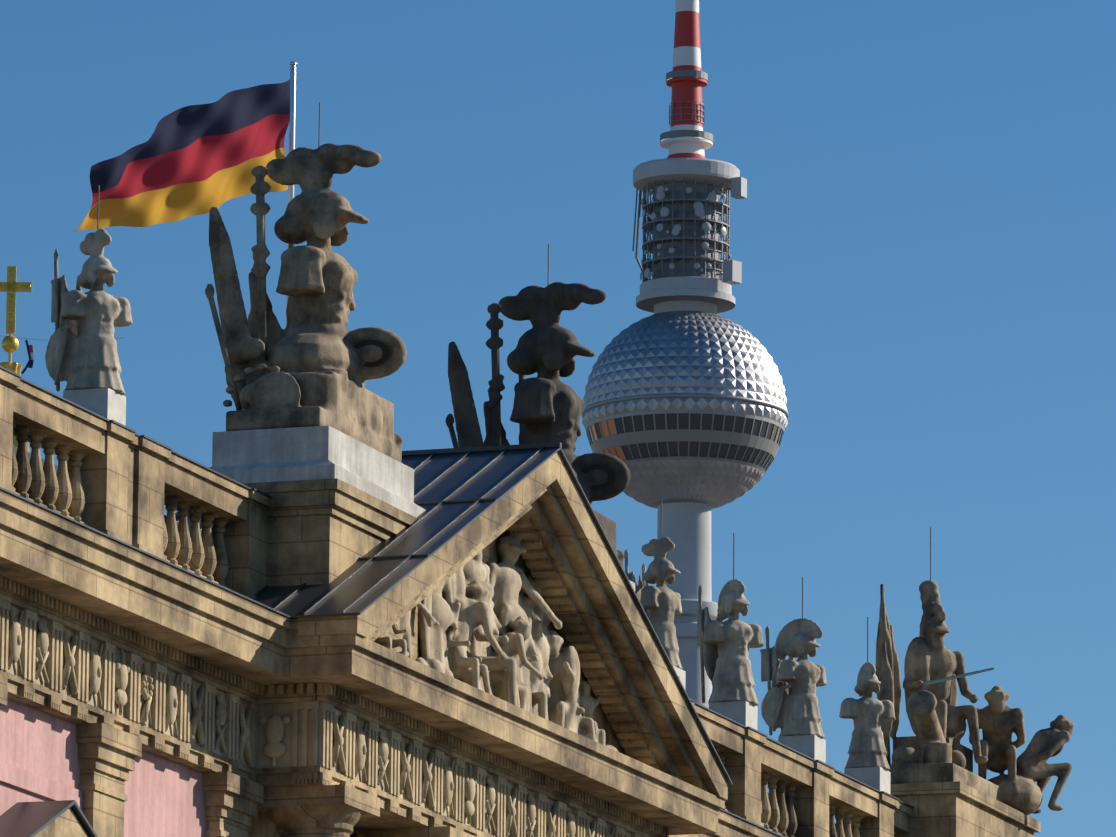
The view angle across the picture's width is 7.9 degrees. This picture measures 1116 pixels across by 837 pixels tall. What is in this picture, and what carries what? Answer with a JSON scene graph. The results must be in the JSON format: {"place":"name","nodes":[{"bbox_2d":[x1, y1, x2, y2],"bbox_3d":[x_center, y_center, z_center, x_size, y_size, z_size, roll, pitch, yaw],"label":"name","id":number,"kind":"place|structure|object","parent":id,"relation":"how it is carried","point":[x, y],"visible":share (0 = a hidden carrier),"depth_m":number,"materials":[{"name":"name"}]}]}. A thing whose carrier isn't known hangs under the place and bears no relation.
{"place":"outdoors","nodes":[
{"label":"outdoors","id":0,"kind":"place"},
{"bbox_2d":[0,266,31,451],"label":"cross","id":1,"kind":"object","parent":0,"point":[11,286],"visible":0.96,"depth_m":418.93,"materials":[{"name":"gold metal"}]},
{"bbox_2d":[29,345,33,359],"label":"pennants","id":2,"kind":"object","parent":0,"point":[31,348],"depth_m":259.21,"materials":[{"name":"red fabric"}]},
{"bbox_2d":[21,340,33,373],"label":"blue pennants","id":3,"kind":"object","parent":2,"relation":"attached to","point":[29,364],"visible":0.4,"depth_m":259.20,"materials":[{"name":"blue fabric"}]},
{"bbox_2d":[286,61,296,324],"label":"flag pole","id":4,"kind":"object","parent":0,"point":[293,64],"visible":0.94,"depth_m":123.44,"materials":[{"name":"silver metal"}]},
{"bbox_2d":[72,148,287,232],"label":"flag stripe","id":5,"kind":"object","parent":4,"relation":"attached to","point":[178,202],"visible":0.79,"depth_m":123.77,"materials":[{"name":"yellow fabric"}]},
{"bbox_2d":[90,79,289,208],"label":"flag","id":6,"kind":"object","parent":4,"relation":"attached to","point":[227,113],"depth_m":123.84,"materials":[{"name":"red fabric"}]},
{"bbox_2d":[97,102,930,661],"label":"lightning rods","id":7,"kind":"object","parent":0,"point":[661,500],"visible":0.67,"depth_m":136.75,"materials":[{"name":"grey metal"}]},
{"bbox_2d":[0,0,1115,836],"label":"sky","id":8,"kind":"structure","parent":0,"point":[923,234],"materials":[{"name":"blue"}]},
{"bbox_2d":[880,584,896,764],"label":"staves","id":9,"kind":"object","parent":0,"point":[887,745],"visible":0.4,"depth_m":146.73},
{"label":"ground","id":10,"kind":"structure","parent":0,"visible":0},
{"bbox_2d":[0,698,206,836],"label":"stucco wall","id":11,"kind":"structure","parent":10,"relation":"on","point":[39,760],"depth_m":107.64,"materials":[{"name":"pink paint"}]},
{"bbox_2d":[248,811,356,836],"bbox_3d":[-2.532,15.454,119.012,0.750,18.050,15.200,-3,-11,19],"label":"column capital","id":12,"kind":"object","parent":10,"relation":"on","point":[263,825],"depth_m":114.51,"materials":[{"name":"stone"}]},
{"bbox_2d":[0,369,1040,836],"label":"building facade","id":13,"kind":"structure","parent":10,"relation":"on","point":[664,775],"depth_m":114.51,"materials":[{"name":"beige stone"}]},
{"bbox_2d":[8,606,626,836],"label":"frieze reliefs","id":14,"kind":"object","parent":13,"relation":"on","point":[274,747],"visible":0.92,"depth_m":113.36,"materials":[{"name":"stone"}]},
{"bbox_2d":[0,598,642,836],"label":"frieze","id":15,"kind":"object","parent":13,"relation":"on","point":[308,739],"visible":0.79,"depth_m":113.29,"materials":[{"name":"beige stone"}]},
{"bbox_2d":[209,426,634,590],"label":"statue plinth","id":16,"kind":"object","parent":13,"relation":"on","point":[286,454],"visible":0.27,"depth_m":115.11,"materials":[{"name":"grey stone"}]},
{"bbox_2d":[205,143,406,462],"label":"trophy","id":17,"kind":"object","parent":16,"relation":"on","point":[312,370],"visible":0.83,"depth_m":116.66,"materials":[{"name":"stone"}]},
{"bbox_2d":[208,174,294,410],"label":"trophy staves","id":18,"kind":"object","parent":17,"relation":"attached to","point":[261,283],"visible":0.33,"depth_m":116.63,"materials":[{"name":"stone"}]},
{"bbox_2d":[354,339,389,366],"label":"shield ring","id":19,"kind":"object","parent":17,"relation":"attached to","point":[385,351],"visible":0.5,"depth_m":116.79,"materials":[{"name":"grey stone"}]},
{"bbox_2d":[445,282,629,566],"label":"trophy","id":20,"kind":"object","parent":16,"relation":"on","point":[548,406],"visible":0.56,"depth_m":126.47,"materials":[{"name":"stone"}]},
{"bbox_2d":[448,311,524,447],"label":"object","id":21,"kind":"object","parent":20,"relation":"attached to","point":[495,360],"visible":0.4,"depth_m":126.35,"materials":[{"name":"stone"}]},
{"bbox_2d":[582,464,614,489],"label":"shield ring","id":22,"kind":"object","parent":20,"relation":"attached to","point":[611,475],"visible":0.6,"depth_m":126.35,"materials":[{"name":"grey stone"}]},
{"bbox_2d":[12,419,895,836],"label":"balusters","id":23,"kind":"object","parent":13,"relation":"on","point":[184,545],"visible":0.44,"depth_m":112.41,"materials":[{"name":"stone"}]},
{"bbox_2d":[0,366,913,836],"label":"metal roofing","id":24,"kind":"object","parent":13,"relation":"on","point":[456,490],"visible":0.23,"depth_m":116.63,"materials":[{"name":"grey metal"}]},
{"bbox_2d":[63,388,889,793],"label":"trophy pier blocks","id":25,"kind":"structure","parent":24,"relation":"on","point":[107,402],"depth_m":136.01,"materials":[{"name":"grey stone"}]},
{"bbox_2d":[45,228,132,394],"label":"statue","id":26,"kind":"object","parent":25,"relation":"on","point":[96,314],"visible":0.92,"depth_m":109.71,"materials":[{"name":"stone"}]},
{"bbox_2d":[54,259,73,391],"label":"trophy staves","id":27,"kind":"object","parent":26,"relation":"attached to","point":[67,326],"visible":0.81,"depth_m":109.94,"materials":[{"name":"stone"}]},
{"bbox_2d":[624,537,682,668],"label":"statue","id":28,"kind":"object","parent":25,"relation":"on","point":[660,602],"visible":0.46,"depth_m":132.74,"materials":[{"name":"stone"}]},
{"bbox_2d":[625,558,644,586],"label":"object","id":29,"kind":"object","parent":28,"relation":"attached to","point":[626,568],"visible":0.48,"depth_m":132.99,"materials":[{"name":"stone"}]},
{"bbox_2d":[696,579,763,705],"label":"statue","id":30,"kind":"object","parent":25,"relation":"on","point":[730,641],"visible":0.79,"depth_m":136.32,"materials":[{"name":"stone"}]},
{"bbox_2d":[698,593,704,702],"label":"spear","id":31,"kind":"object","parent":30,"relation":"attached to","point":[701,647],"visible":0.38,"depth_m":136.82,"materials":[{"name":"stone"}]},
{"bbox_2d":[760,618,826,738],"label":"statue","id":32,"kind":"object","parent":25,"relation":"on","point":[803,676],"visible":0.9,"depth_m":140.03,"materials":[{"name":"stone"}]},
{"bbox_2d":[766,634,790,734],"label":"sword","id":33,"kind":"object","parent":32,"relation":"attached to","point":[783,687],"visible":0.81,"depth_m":140.04,"materials":[{"name":"stone"}]},
{"bbox_2d":[839,662,895,770],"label":"statue","id":34,"kind":"object","parent":25,"relation":"on","point":[867,712],"visible":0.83,"depth_m":143.63,"materials":[{"name":"stone"}]},
{"bbox_2d":[376,529,624,754],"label":"pediment relief","id":35,"kind":"object","parent":13,"relation":"on","point":[482,626],"visible":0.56,"depth_m":120.69,"materials":[{"name":"stone"}]},
{"bbox_2d":[876,580,1073,814],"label":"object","id":36,"kind":"object","parent":13,"relation":"on","point":[933,750],"visible":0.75,"depth_m":148.04,"materials":[{"name":"stone"}]},
{"bbox_2d":[923,668,993,685],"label":"sword","id":37,"kind":"object","parent":36,"relation":"attached to","point":[926,683],"visible":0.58,"depth_m":147.33,"materials":[{"name":"grey"}]},
{"bbox_2d":[657,502,717,707],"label":"tower shaft","id":38,"kind":"object","parent":10,"relation":"on","point":[686,528],"visible":0.4,"depth_m":1262.09,"materials":[{"name":"concrete"}]},
{"bbox_2d":[582,311,787,508],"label":"tower sphere facets","id":39,"kind":"object","parent":38,"relation":"on","point":[685,352],"visible":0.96,"depth_m":1259.96,"materials":[{"name":"silver metal"}]},
{"bbox_2d":[585,410,783,508],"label":"tower sphere bands","id":40,"kind":"object","parent":39,"relation":"attached to","point":[765,444],"visible":0.42,"depth_m":1257.90,"materials":[{"name":"grey metal"}]},
{"bbox_2d":[591,419,624,460],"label":"lit windows","id":41,"kind":"structure","parent":40,"relation":"in","point":[611,426],"depth_m":1261.43,"materials":[{"name":"orange glass"}]},
{"bbox_2d":[582,393,787,418],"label":"sphere band","id":42,"kind":"object","parent":39,"relation":"attached to","point":[688,395],"visible":0.6,"depth_m":1256.86,"materials":[{"name":"silver metal"}]},
{"bbox_2d":[587,413,782,468],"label":"windows","id":43,"kind":"structure","parent":39,"relation":"on","point":[666,456],"depth_m":1258.35,"materials":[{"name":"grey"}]},
{"bbox_2d":[633,158,739,313],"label":"tower antenna carrier","id":44,"kind":"object","parent":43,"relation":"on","point":[686,293],"visible":0.81,"depth_m":1270.10,"materials":[{"name":"steel"},{"name":"painted metal"}]},
{"bbox_2d":[632,178,730,282],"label":"tower antenna lattice","id":45,"kind":"object","parent":44,"relation":"attached to","point":[648,246],"visible":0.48,"depth_m":1271.65,"materials":[{"name":"grey metal"}]},
{"bbox_2d":[652,182,719,279],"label":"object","id":46,"kind":"object","parent":44,"relation":"on","point":[688,231],"visible":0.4,"depth_m":1271.76,"materials":[{"name":"grey metal"}]},
{"bbox_2d":[660,0,712,158],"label":"antenna mast","id":47,"kind":"object","parent":44,"relation":"on","point":[687,53],"visible":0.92,"depth_m":1278.97,"materials":[{"name":"red metal"}]},
{"bbox_2d":[660,70,712,141],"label":"tower mast rails","id":48,"kind":"object","parent":47,"relation":"on","point":[687,133],"visible":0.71,"depth_m":1277.64,"materials":[{"name":"grey metal"}]},
{"bbox_2d":[640,177,746,284],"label":"antenna dishes","id":49,"kind":"object","parent":44,"relation":"on","point":[731,272],"visible":0.73,"depth_m":1270.14,"materials":[{"name":"grey"}]}
]}

